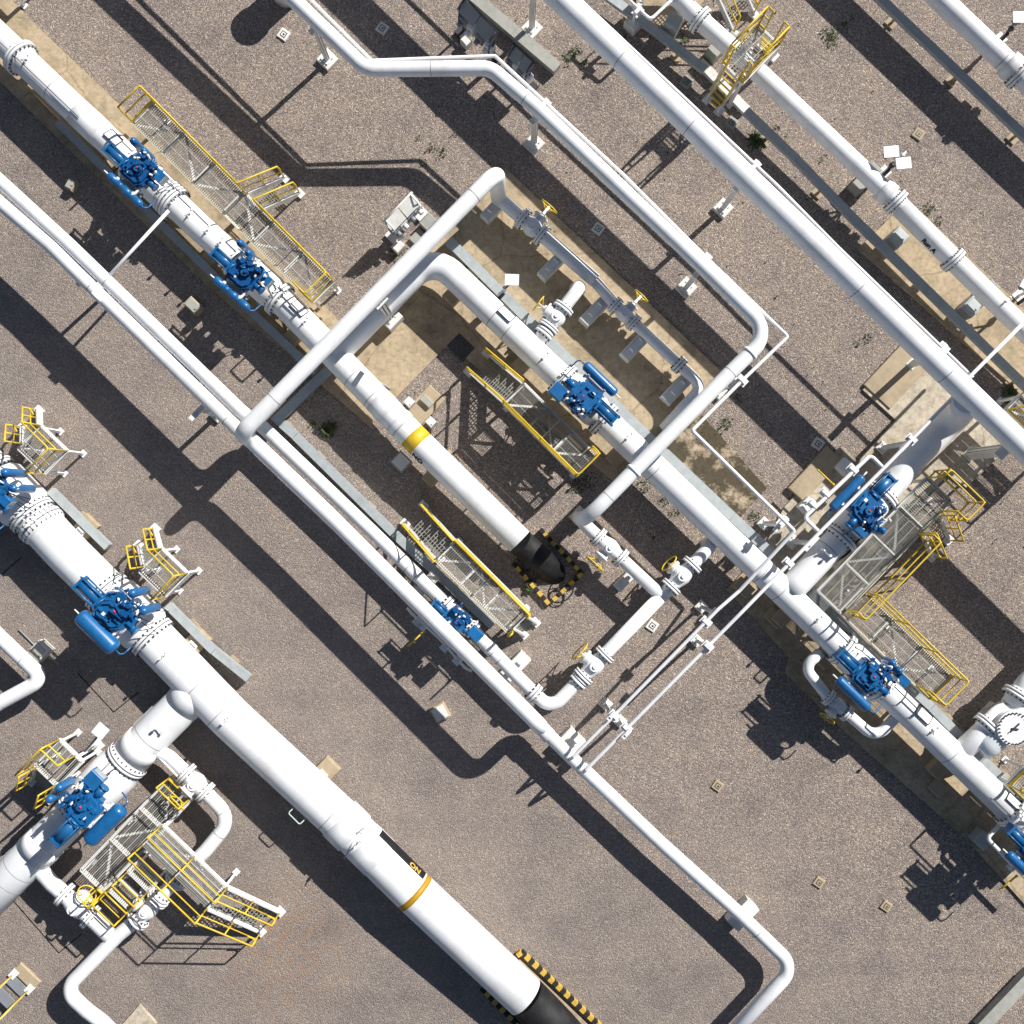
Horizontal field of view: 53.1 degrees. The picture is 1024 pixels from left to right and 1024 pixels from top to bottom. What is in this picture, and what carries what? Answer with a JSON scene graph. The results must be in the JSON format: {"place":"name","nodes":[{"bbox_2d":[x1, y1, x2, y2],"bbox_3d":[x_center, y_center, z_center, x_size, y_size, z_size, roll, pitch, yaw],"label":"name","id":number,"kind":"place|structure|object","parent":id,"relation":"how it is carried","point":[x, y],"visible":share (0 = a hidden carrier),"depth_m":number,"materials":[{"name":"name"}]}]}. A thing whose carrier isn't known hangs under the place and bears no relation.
{"place":"outdoors","nodes":[
{"label":"outdoors","id":0,"kind":"place"},
{"bbox_2d":[0,961,40,1019],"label":"staircase","id":1,"kind":"structure","parent":0,"point":[26,975],"depth_m":29.08,"materials":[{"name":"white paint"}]},
{"bbox_2d":[0,0,1023,1023],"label":"gravel ground","id":2,"kind":"structure","parent":0,"point":[498,816],"depth_m":29.16,"materials":[{"name":"gravel"}]},
{"bbox_2d":[0,626,45,710],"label":"pipeline","id":3,"kind":"object","parent":2,"relation":"on","point":[28,664],"visible":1,"depth_m":28.19,"materials":[{"name":"white paint"}]},
{"bbox_2d":[27,639,54,662],"bbox_3d":[-13.341,3.941,28.935,0.426,0.450,0.533,44,90,0],"label":"valve chamber","id":4,"kind":"object","parent":2,"relation":"on","point":[39,651],"visible":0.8,"depth_m":28.76,"materials":[{"name":"paint"}]},
{"bbox_2d":[4,405,87,477],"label":"access platform","id":5,"kind":"structure","parent":2,"relation":"on","point":[27,433],"depth_m":27.91,"materials":[{"name":"metal"}]},
{"bbox_2d":[14,729,101,809],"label":"access platform","id":6,"kind":"structure","parent":2,"relation":"on","point":[42,779],"depth_m":27.88,"materials":[{"name":"metal"}]},
{"bbox_2d":[47,488,112,549],"bbox_3d":[-12.204,0.187,28.986,0.300,0.348,2.285,-45,90,0],"label":"cable trough","id":7,"kind":"object","parent":2,"relation":"on","point":[69,508],"visible":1,"depth_m":28.81,"materials":[{"name":"metal"}]},
{"bbox_2d":[76,722,109,763],"bbox_3d":[-11.598,6.424,28.503,0.361,1.315,1.591,41,90,0],"label":"instrument stand","id":8,"kind":"object","parent":2,"relation":"on","point":[100,731],"visible":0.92,"depth_m":28.11,"materials":[{"name":"white paint"}]},
{"bbox_2d":[92,871,145,926],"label":"access platform","id":9,"kind":"structure","parent":2,"relation":"on","point":[119,899],"depth_m":28.46,"materials":[{"name":"metal"}]},
{"bbox_2d":[80,775,195,908],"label":"access platform","id":10,"kind":"structure","parent":2,"relation":"on","point":[112,841],"depth_m":28.41,"materials":[{"name":"metal"}]},
{"bbox_2d":[111,852,167,907],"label":"access platform","id":11,"kind":"structure","parent":2,"relation":"on","point":[137,879],"depth_m":28.26,"materials":[{"name":"metal"}]},
{"bbox_2d":[123,1004,156,1023],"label":"concrete slab","id":12,"kind":"structure","parent":2,"relation":"on","point":[140,1014],"depth_m":29.07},
{"bbox_2d":[125,523,202,600],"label":"access platform","id":13,"kind":"structure","parent":2,"relation":"on","point":[146,551],"depth_m":27.91,"materials":[{"name":"metal"}]},
{"bbox_2d":[0,0,373,427],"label":"concrete slab","id":14,"kind":"structure","parent":2,"relation":"on","point":[64,65],"depth_m":29.11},
{"bbox_2d":[54,119,318,375],"bbox_3d":[-9.161,-7.426,28.936,10.079,0.448,0.326,44,90,0],"label":"cable trough","id":15,"kind":"object","parent":14,"relation":"on","point":[175,237],"visible":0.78,"depth_m":28.71,"materials":[{"name":"metal"}]},
{"bbox_2d":[117,85,341,308],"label":"access platform","id":16,"kind":"structure","parent":14,"relation":"on","point":[145,111],"depth_m":27.96,"materials":[{"name":"metal"}]},
{"bbox_2d":[127,811,285,946],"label":"access platform","id":17,"kind":"structure","parent":2,"relation":"on","point":[194,891],"depth_m":27.87,"materials":[{"name":"metal"}]},
{"bbox_2d":[165,602,252,681],"bbox_3d":[-8.591,3.686,28.986,3.108,0.348,0.316,42,90,0],"label":"cable trough","id":18,"kind":"object","parent":2,"relation":"on","point":[232,662],"visible":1,"depth_m":28.81,"materials":[{"name":"metal"}]},
{"bbox_2d":[0,19,564,583],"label":"pipeline","id":19,"kind":"object","parent":2,"relation":"on","point":[310,331],"visible":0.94,"depth_m":27.92,"materials":[{"name":"white paint"}]},
{"bbox_2d":[101,137,190,219],"bbox_3d":[-9.988,-9.027,27.777,1.968,1.932,1.312,43,90,0],"label":"actuated valve","id":20,"kind":"object","parent":19,"relation":"attached to","point":[143,174],"visible":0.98,"depth_m":27.07,"materials":[{"name":"white paint"}]},
{"bbox_2d":[208,239,294,315],"bbox_3d":[-7.152,-6.305,27.777,1.968,1.931,1.372,42,90,0],"label":"actuated valve","id":21,"kind":"object","parent":19,"relation":"attached to","point":[247,270],"visible":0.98,"depth_m":27.08,"materials":[{"name":"white paint"}]},
{"bbox_2d":[0,451,580,1023],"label":"pipeline","id":22,"kind":"object","parent":2,"relation":"on","point":[312,793],"visible":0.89,"depth_m":28.01,"materials":[{"name":"white paint"}]},
{"bbox_2d":[0,454,55,534],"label":"actuated valve","id":23,"kind":"object","parent":22,"relation":"attached to","point":[23,495],"visible":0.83,"depth_m":27.83,"materials":[{"name":"white paint"}]},
{"bbox_2d":[53,883,100,928],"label":"gate valve","id":24,"kind":"object","parent":22,"relation":"attached to","point":[69,899],"visible":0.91,"depth_m":28.18,"materials":[{"name":"white paint"}]},
{"bbox_2d":[45,741,147,848],"bbox_3d":[-11.267,7.787,27.870,2.335,2.498,1.861,-45,90,0],"label":"actuated valve","id":25,"kind":"object","parent":22,"relation":"attached to","point":[100,786],"visible":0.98,"depth_m":26.85,"materials":[{"name":"white paint"}]},
{"bbox_2d":[71,571,173,656],"bbox_3d":[-10.543,2.615,27.820,2.274,2.710,1.876,45,90,0],"label":"actuated valve","id":26,"kind":"object","parent":22,"relation":"attached to","point":[128,614],"visible":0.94,"depth_m":26.71,"materials":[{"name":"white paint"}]},
{"bbox_2d":[128,891,167,928],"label":"gate valve","id":27,"kind":"object","parent":22,"relation":"attached to","point":[149,907],"visible":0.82,"depth_m":28.16,"materials":[{"name":"white paint"}]},
{"bbox_2d":[167,763,215,810],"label":"gate valve","id":28,"kind":"object","parent":22,"relation":"attached to","point":[195,782],"visible":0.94,"depth_m":28.17,"materials":[{"name":"white paint"}]},
{"bbox_2d":[308,28,338,71],"bbox_3d":[-5.240,-12.844,28.150,0.457,2.020,0.457,44,90,0],"label":"pipe support","id":29,"kind":"object","parent":2,"relation":"on","point":[327,59],"visible":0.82,"depth_m":29.00,"materials":[{"name":"paint"}]},
{"bbox_2d":[271,366,495,628],"bbox_3d":[-2.966,-0.410,29.021,2.362,0.278,8.574,-45,90,0],"label":"cable trough","id":30,"kind":"object","parent":2,"relation":"on","point":[304,393],"visible":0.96,"depth_m":28.88,"materials":[{"name":"concrete"}]},
{"bbox_2d":[383,191,436,255],"bbox_3d":[-2.801,-7.897,28.484,1.115,1.352,1.462,44,90,0],"label":"instrument rack","id":31,"kind":"object","parent":2,"relation":"on","point":[412,209],"visible":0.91,"depth_m":28.38,"materials":[{"name":"metal"}]},
{"bbox_2d":[406,385,445,424],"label":"concrete plinth","id":32,"kind":"structure","parent":2,"relation":"on","point":[420,411],"depth_m":29.06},
{"bbox_2d":[400,500,540,639],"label":"access platform","id":33,"kind":"structure","parent":2,"relation":"on","point":[522,623],"depth_m":28.00,"materials":[{"name":"metal"}]},
{"bbox_2d":[454,0,501,65],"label":"instrument rack","id":34,"kind":"object","parent":2,"relation":"on","point":[483,32],"visible":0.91,"depth_m":27.76,"materials":[{"name":"metal"}]},
{"bbox_2d":[469,0,560,74],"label":"cable trough","id":35,"kind":"object","parent":2,"relation":"on","point":[520,37],"visible":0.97,"depth_m":28.86,"materials":[{"name":"grey concrete"}]},
{"bbox_2d":[504,42,538,93],"bbox_3d":[0.224,-12.209,28.384,1.081,1.552,0.545,43,90,0],"label":"instrument rack","id":36,"kind":"object","parent":2,"relation":"on","point":[522,68],"visible":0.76,"depth_m":27.90,"materials":[{"name":"metal"}]},
{"bbox_2d":[521,0,542,38],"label":"pipe support","id":37,"kind":"object","parent":2,"relation":"on","point":[532,27],"visible":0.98,"depth_m":29.00,"materials":[{"name":"paint"}]},
{"bbox_2d":[522,116,544,155],"bbox_3d":[0.618,-10.453,28.150,0.457,2.020,0.457,44,90,0],"label":"pipe support","id":38,"kind":"object","parent":2,"relation":"on","point":[533,144],"visible":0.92,"depth_m":29.00,"materials":[{"name":"paint"}]},
{"bbox_2d":[354,168,719,480],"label":"concrete slab","id":39,"kind":"structure","parent":2,"relation":"on","point":[405,353],"depth_m":29.10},
{"bbox_2d":[376,297,404,332],"bbox_3d":[-3.423,-5.467,27.825,0.531,2.670,0.531,44,90,0],"label":"pipe support","id":40,"kind":"object","parent":39,"relation":"on","point":[394,321],"visible":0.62,"depth_m":28.64,"materials":[{"name":"paint"}]},
{"bbox_2d":[235,167,793,1023],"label":"pipeline","id":41,"kind":"object","parent":40,"relation":"on","point":[319,353],"visible":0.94,"depth_m":27.08,"materials":[{"name":"white paint"}]},
{"bbox_2d":[514,199,556,245],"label":"gate valve","id":42,"kind":"object","parent":41,"relation":"attached to","point":[531,225],"visible":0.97,"depth_m":28.40,"materials":[{"name":"white paint"}]},
{"bbox_2d":[607,289,647,330],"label":"gate valve","id":43,"kind":"object","parent":41,"relation":"attached to","point":[624,313],"visible":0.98,"depth_m":28.44,"materials":[{"name":"white paint"}]},
{"bbox_2d":[447,333,474,361],"bbox_3d":[-1.454,-4.687,29.125,0.646,0.070,0.539,44,90,0],"label":"grating pit","id":44,"kind":"object","parent":39,"relation":"on","point":[460,347],"visible":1,"depth_m":29.09,"materials":[{"name":"metal"}]},
{"bbox_2d":[463,348,600,478],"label":"access platform","id":45,"kind":"structure","parent":39,"relation":"on","point":[487,353],"depth_m":27.91,"materials":[{"name":"metal"}]},
{"bbox_2d":[537,255,563,282],"bbox_3d":[1.117,-6.914,28.870,0.319,0.580,0.851,44,90,0],"label":"pipe sleeper","id":46,"kind":"object","parent":39,"relation":"on","point":[549,268],"visible":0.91,"depth_m":28.72,"materials":[{"name":"paint"}]},
{"bbox_2d":[578,297,608,328],"bbox_3d":[2.340,-5.664,28.870,0.346,0.580,0.957,44,90,0],"label":"pipe sleeper","id":47,"kind":"object","parent":39,"relation":"on","point":[598,307],"visible":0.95,"depth_m":28.72,"materials":[{"name":"paint"}]},
{"bbox_2d":[619,335,646,362],"bbox_3d":[3.484,-4.680,28.870,0.346,0.580,0.957,44,90,0],"label":"pipe sleeper","id":48,"kind":"object","parent":39,"relation":"on","point":[633,348],"visible":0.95,"depth_m":28.72,"materials":[{"name":"paint"}]},
{"bbox_2d":[659,375,689,405],"bbox_3d":[4.654,-3.484,28.870,0.372,0.580,1.010,44,90,0],"label":"pipe sleeper","id":49,"kind":"object","parent":39,"relation":"on","point":[674,391],"visible":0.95,"depth_m":28.72,"materials":[{"name":"paint"}]},
{"bbox_2d":[511,528,582,604],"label":"striped kerb","id":50,"kind":"structure","parent":2,"relation":"on","point":[553,599],"depth_m":29.00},
{"bbox_2d":[513,949,601,1023],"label":"striped kerb","id":51,"kind":"structure","parent":2,"relation":"on","point":[558,986],"depth_m":29.00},
{"bbox_2d":[560,725,585,751],"bbox_3d":[1.627,6.509,28.915,0.587,0.490,0.694,44,90,0],"label":"pipe sleeper","id":52,"kind":"object","parent":2,"relation":"on","point":[572,738],"visible":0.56,"depth_m":28.81,"materials":[{"name":"paint"}]},
{"bbox_2d":[569,505,583,519],"bbox_3d":[1.924,0.134,28.815,0.454,0.690,0.454,44,90,0],"label":"pipe support","id":53,"kind":"object","parent":2,"relation":"on","point":[579,508],"visible":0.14,"depth_m":28.86,"materials":[{"name":"paint"}]},
{"bbox_2d":[0,172,716,709],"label":"pipeline","id":54,"kind":"object","parent":53,"relation":"on","point":[312,474],"visible":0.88,"depth_m":28.13,"materials":[{"name":"white paint"}]},
{"bbox_2d":[406,607,471,671],"bbox_3d":[-1.979,3.452,27.529,2.450,0.201,0.325,44,90,0],"label":"thin pipe","id":55,"kind":"object","parent":54,"relation":"attached to","point":[423,626],"visible":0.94,"depth_m":27.53,"materials":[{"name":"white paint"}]},
{"bbox_2d":[429,595,483,642],"bbox_3d":[-1.480,2.892,27.940,1.658,1.256,0.830,44,90,0],"label":"actuated valve","id":56,"kind":"object","parent":54,"relation":"attached to","point":[457,617],"visible":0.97,"depth_m":27.52,"materials":[{"name":"white paint"}]},
{"bbox_2d":[283,0,767,525],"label":"pipeline","id":57,"kind":"object","parent":54,"relation":"attached to","point":[639,206],"visible":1,"depth_m":26.70,"materials":[{"name":"white paint"}]},
{"bbox_2d":[309,0,795,759],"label":"thin pipe","id":58,"kind":"object","parent":57,"relation":"attached to","point":[781,520],"visible":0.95,"depth_m":26.92,"materials":[{"name":"metal"}]},
{"bbox_2d":[571,643,613,685],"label":"gate valve","id":59,"kind":"object","parent":54,"relation":"attached to","point":[593,665],"visible":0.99,"depth_m":28.12,"materials":[{"name":"white paint"}]},
{"bbox_2d":[586,528,629,571],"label":"gate valve","id":60,"kind":"object","parent":54,"relation":"attached to","point":[609,547],"visible":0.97,"depth_m":28.13,"materials":[{"name":"white paint"}]},
{"bbox_2d":[661,556,701,595],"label":"gate valve","id":61,"kind":"object","parent":54,"relation":"attached to","point":[681,575],"visible":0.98,"depth_m":28.11,"materials":[{"name":"white paint"}]},
{"bbox_2d":[445,237,773,557],"bbox_3d":[2.748,-3.171,28.911,12.690,0.498,0.351,44,90,0],"label":"cable trough","id":62,"kind":"object","parent":2,"relation":"on","point":[531,323],"visible":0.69,"depth_m":28.66,"materials":[{"name":"concrete"}]},
{"bbox_2d":[604,0,706,74],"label":"cable trough","id":63,"kind":"object","parent":2,"relation":"on","point":[679,53],"visible":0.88,"depth_m":28.64,"materials":[{"name":"metal"}]},
{"bbox_2d":[309,0,1019,660],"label":"weeds","id":64,"kind":"object","parent":2,"relation":"on","point":[569,58],"visible":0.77,"depth_m":29.11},
{"bbox_2d":[636,0,704,28],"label":"concrete slab","id":65,"kind":"structure","parent":2,"relation":"on","point":[651,7],"depth_m":29.07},
{"bbox_2d":[662,10,683,38],"bbox_3d":[4.506,-13.677,28.785,0.422,0.750,0.422,30,90,0],"label":"valve cabinet","id":66,"kind":"object","parent":65,"relation":"on","point":[672,24],"visible":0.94,"depth_m":28.46,"materials":[{"name":"metal"}]},
{"bbox_2d":[332,252,1023,818],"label":"pipeline","id":67,"kind":"object","parent":2,"relation":"on","point":[744,554],"visible":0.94,"depth_m":27.89,"materials":[{"name":"white paint"}]},
{"bbox_2d":[532,296,572,335],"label":"gate valve","id":68,"kind":"object","parent":67,"relation":"attached to","point":[556,315],"visible":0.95,"depth_m":28.01,"materials":[{"name":"white paint"}]},
{"bbox_2d":[547,360,620,433],"bbox_3d":[2.055,-3.083,27.855,1.998,1.718,1.354,44,90,0],"label":"actuated valve","id":69,"kind":"object","parent":67,"relation":"attached to","point":[583,399],"visible":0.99,"depth_m":27.20,"materials":[{"name":"white paint"}]},
{"bbox_2d":[543,0,1023,465],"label":"pipeline","id":70,"kind":"object","parent":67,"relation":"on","point":[796,226],"visible":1,"depth_m":26.43,"materials":[{"name":"white paint"}]},
{"bbox_2d":[819,689,854,723],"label":"gate valve","id":71,"kind":"object","parent":67,"relation":"attached to","point":[841,708],"visible":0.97,"depth_m":28.19,"materials":[{"name":"white paint"}]},
{"bbox_2d":[824,471,898,552],"bbox_3d":[9.468,-0.130,27.812,1.579,1.803,2.087,44,90,0],"label":"actuated valve","id":72,"kind":"object","parent":67,"relation":"attached to","point":[862,515],"visible":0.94,"depth_m":27.16,"materials":[{"name":"white paint"}]},
{"bbox_2d":[825,633,910,712],"bbox_3d":[9.438,4.314,27.817,1.998,1.794,1.541,44,90,0],"label":"actuated valve","id":73,"kind":"object","parent":67,"relation":"attached to","point":[871,677],"visible":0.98,"depth_m":27.15,"materials":[{"name":"white paint"}]},
{"bbox_2d":[993,795,1023,875],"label":"actuated valve","id":74,"kind":"object","parent":67,"relation":"attached to","point":[1013,828],"visible":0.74,"depth_m":27.26,"materials":[{"name":"white paint"}]},
{"bbox_2d":[667,413,766,516],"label":"concrete slab","id":75,"kind":"structure","parent":2,"relation":"on","point":[694,454],"depth_m":29.09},
{"bbox_2d":[701,58,749,114],"bbox_3d":[5.980,-12.067,29.062,0.251,0.200,1.934,-44,90,0],"label":"cable trough","id":76,"kind":"object","parent":2,"relation":"on","point":[739,103],"visible":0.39,"depth_m":28.96,"materials":[{"name":"paint"}]},
{"bbox_2d":[712,186,738,219],"bbox_3d":[5.992,-8.625,28.075,0.430,2.170,0.430,44,90,0],"label":"pipe support","id":77,"kind":"object","parent":2,"relation":"on","point":[722,208],"visible":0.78,"depth_m":29.00,"materials":[{"name":"paint"}]},
{"bbox_2d":[724,894,758,931],"bbox_3d":[6.498,11.344,28.890,0.453,0.540,0.852,44,90,0],"label":"pipe sleeper","id":78,"kind":"object","parent":2,"relation":"on","point":[747,904],"visible":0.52,"depth_m":28.76,"materials":[{"name":"paint"}]},
{"bbox_2d":[701,5,789,116],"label":"access platform","id":79,"kind":"structure","parent":2,"relation":"on","point":[768,44],"depth_m":27.44,"materials":[{"name":"metal"}]},
{"bbox_2d":[727,572,1023,902],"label":"concrete slab","id":80,"kind":"structure","parent":2,"relation":"on","point":[901,753],"depth_m":29.09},
{"bbox_2d":[833,584,969,706],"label":"access platform","id":81,"kind":"structure","parent":80,"relation":"on","point":[940,686],"depth_m":27.96,"materials":[{"name":"metal"}]},
{"bbox_2d":[806,587,1023,796],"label":"cable trough","id":82,"kind":"object","parent":80,"relation":"on","point":[929,706],"visible":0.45,"depth_m":28.66,"materials":[{"name":"metal"}]},
{"bbox_2d":[998,755,1023,800],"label":"access platform","id":83,"kind":"structure","parent":80,"relation":"on","point":[1018,773],"depth_m":28.00,"materials":[{"name":"metal"}]},
{"bbox_2d":[742,107,1023,391],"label":"cable trough","id":84,"kind":"object","parent":2,"relation":"on","point":[871,236],"visible":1,"depth_m":28.64,"materials":[{"name":"metal"}]},
{"bbox_2d":[767,371,999,604],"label":"concrete slab","id":85,"kind":"structure","parent":2,"relation":"on","point":[921,401],"depth_m":29.09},
{"bbox_2d":[787,446,840,500],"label":"concrete plinth","id":86,"kind":"structure","parent":85,"relation":"on","point":[809,479],"depth_m":28.98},
{"bbox_2d":[863,345,924,408],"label":"concrete plinth","id":87,"kind":"structure","parent":85,"relation":"on","point":[891,380],"depth_m":29.04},
{"bbox_2d":[905,344,949,369],"bbox_3d":[11.339,-4.192,28.075,0.269,2.170,0.500,44,90,0],"label":"pipe support","id":88,"kind":"object","parent":87,"relation":"on","point":[911,363],"visible":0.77,"depth_m":28.71,"materials":[{"name":"paint"}]},
{"bbox_2d":[581,0,973,378],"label":"thin pipe","id":89,"kind":"object","parent":88,"relation":"attached to","point":[756,164],"visible":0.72,"depth_m":27.17,"materials":[{"name":"metal"}]},
{"bbox_2d":[875,435,915,454],"bbox_3d":[10.506,-1.827,28.150,0.296,2.020,0.500,44,90,0],"label":"pipe support","id":90,"kind":"object","parent":85,"relation":"on","point":[882,447],"visible":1,"depth_m":28.71,"materials":[{"name":"paint"}]},
{"bbox_2d":[580,320,1023,774],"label":"thin pipe","id":91,"kind":"object","parent":90,"relation":"on","point":[707,645],"visible":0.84,"depth_m":27.12,"materials":[{"name":"metal"}]},
{"bbox_2d":[804,455,883,534],"bbox_3d":[8.742,-0.588,27.253,0.826,0.195,2.539,43,90,0],"label":"thin pipe","id":92,"kind":"object","parent":91,"relation":"attached to","point":[825,493],"visible":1,"depth_m":27.21,"materials":[{"name":"metal"}]},
{"bbox_2d":[812,469,985,620],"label":"access platform","id":93,"kind":"structure","parent":85,"relation":"on","point":[931,556],"depth_m":27.96,"materials":[{"name":"metal"}]},
{"bbox_2d":[962,444,1008,461],"bbox_3d":[13.005,-1.639,28.075,0.322,2.170,0.500,44,90,0],"label":"pipe support","id":94,"kind":"object","parent":85,"relation":"on","point":[999,451],"visible":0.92,"depth_m":27.93,"materials":[{"name":"paint"}]},
{"bbox_2d":[880,145,911,177],"bbox_3d":[10.394,-9.548,28.352,0.804,1.615,0.659,0,90,0],"label":"instrument stand","id":95,"kind":"object","parent":2,"relation":"on","point":[901,161],"visible":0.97,"depth_m":27.55,"materials":[{"name":"white paint"}]},
{"bbox_2d":[858,212,1023,392],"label":"concrete slab","id":96,"kind":"structure","parent":2,"relation":"on","point":[948,287],"depth_m":29.08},
{"bbox_2d":[955,295,982,319],"bbox_3d":[12.897,-5.758,28.885,0.424,0.550,0.478,44,90,0],"label":"valve cabinet","id":97,"kind":"object","parent":96,"relation":"on","point":[967,308],"visible":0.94,"depth_m":28.66,"materials":[{"name":"metal"}]},
{"bbox_2d":[873,0,1023,145],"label":"cable trough","id":98,"kind":"object","parent":2,"relation":"on","point":[945,61],"visible":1,"depth_m":28.64,"materials":[{"name":"metal"}]},
{"bbox_2d":[923,0,1023,95],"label":"pipeline","id":99,"kind":"object","parent":2,"relation":"on","point":[983,40],"visible":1,"depth_m":27.84,"materials":[{"name":"white paint"}]},
{"bbox_2d":[973,671,1023,758],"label":"pipeline filter","id":100,"kind":"object","parent":2,"relation":"on","point":[1010,726],"visible":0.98,"depth_m":27.84,"materials":[{"name":"white paint"}]},
{"bbox_2d":[973,967,1023,1023],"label":"cable trough","id":101,"kind":"object","parent":2,"relation":"on","point":[1001,1003],"visible":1,"depth_m":28.86,"materials":[{"name":"grey concrete"}]},
{"bbox_2d":[996,392,1023,428],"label":"access platform","id":102,"kind":"structure","parent":2,"relation":"on","point":[1009,411],"depth_m":27.87,"materials":[{"name":"metal"}]},
{"bbox_2d":[716,0,760,34],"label":"staircase","id":103,"kind":"structure","parent":0,"point":[753,13],"depth_m":28.83,"materials":[{"name":"metal"}]},
{"bbox_2d":[666,0,1023,344],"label":"pipeline","id":104,"kind":"object","parent":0,"point":[957,264],"visible":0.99,"depth_m":27.84,"materials":[{"name":"white paint"}]},
{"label":"pipe support","id":105,"kind":"object","parent":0,"visible":0},
{"bbox_2d":[0,194,239,435],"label":"pipeline","id":106,"kind":"object","parent":105,"relation":"on","point":[137,331],"visible":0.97,"depth_m":27.13,"materials":[{"name":"white paint"}]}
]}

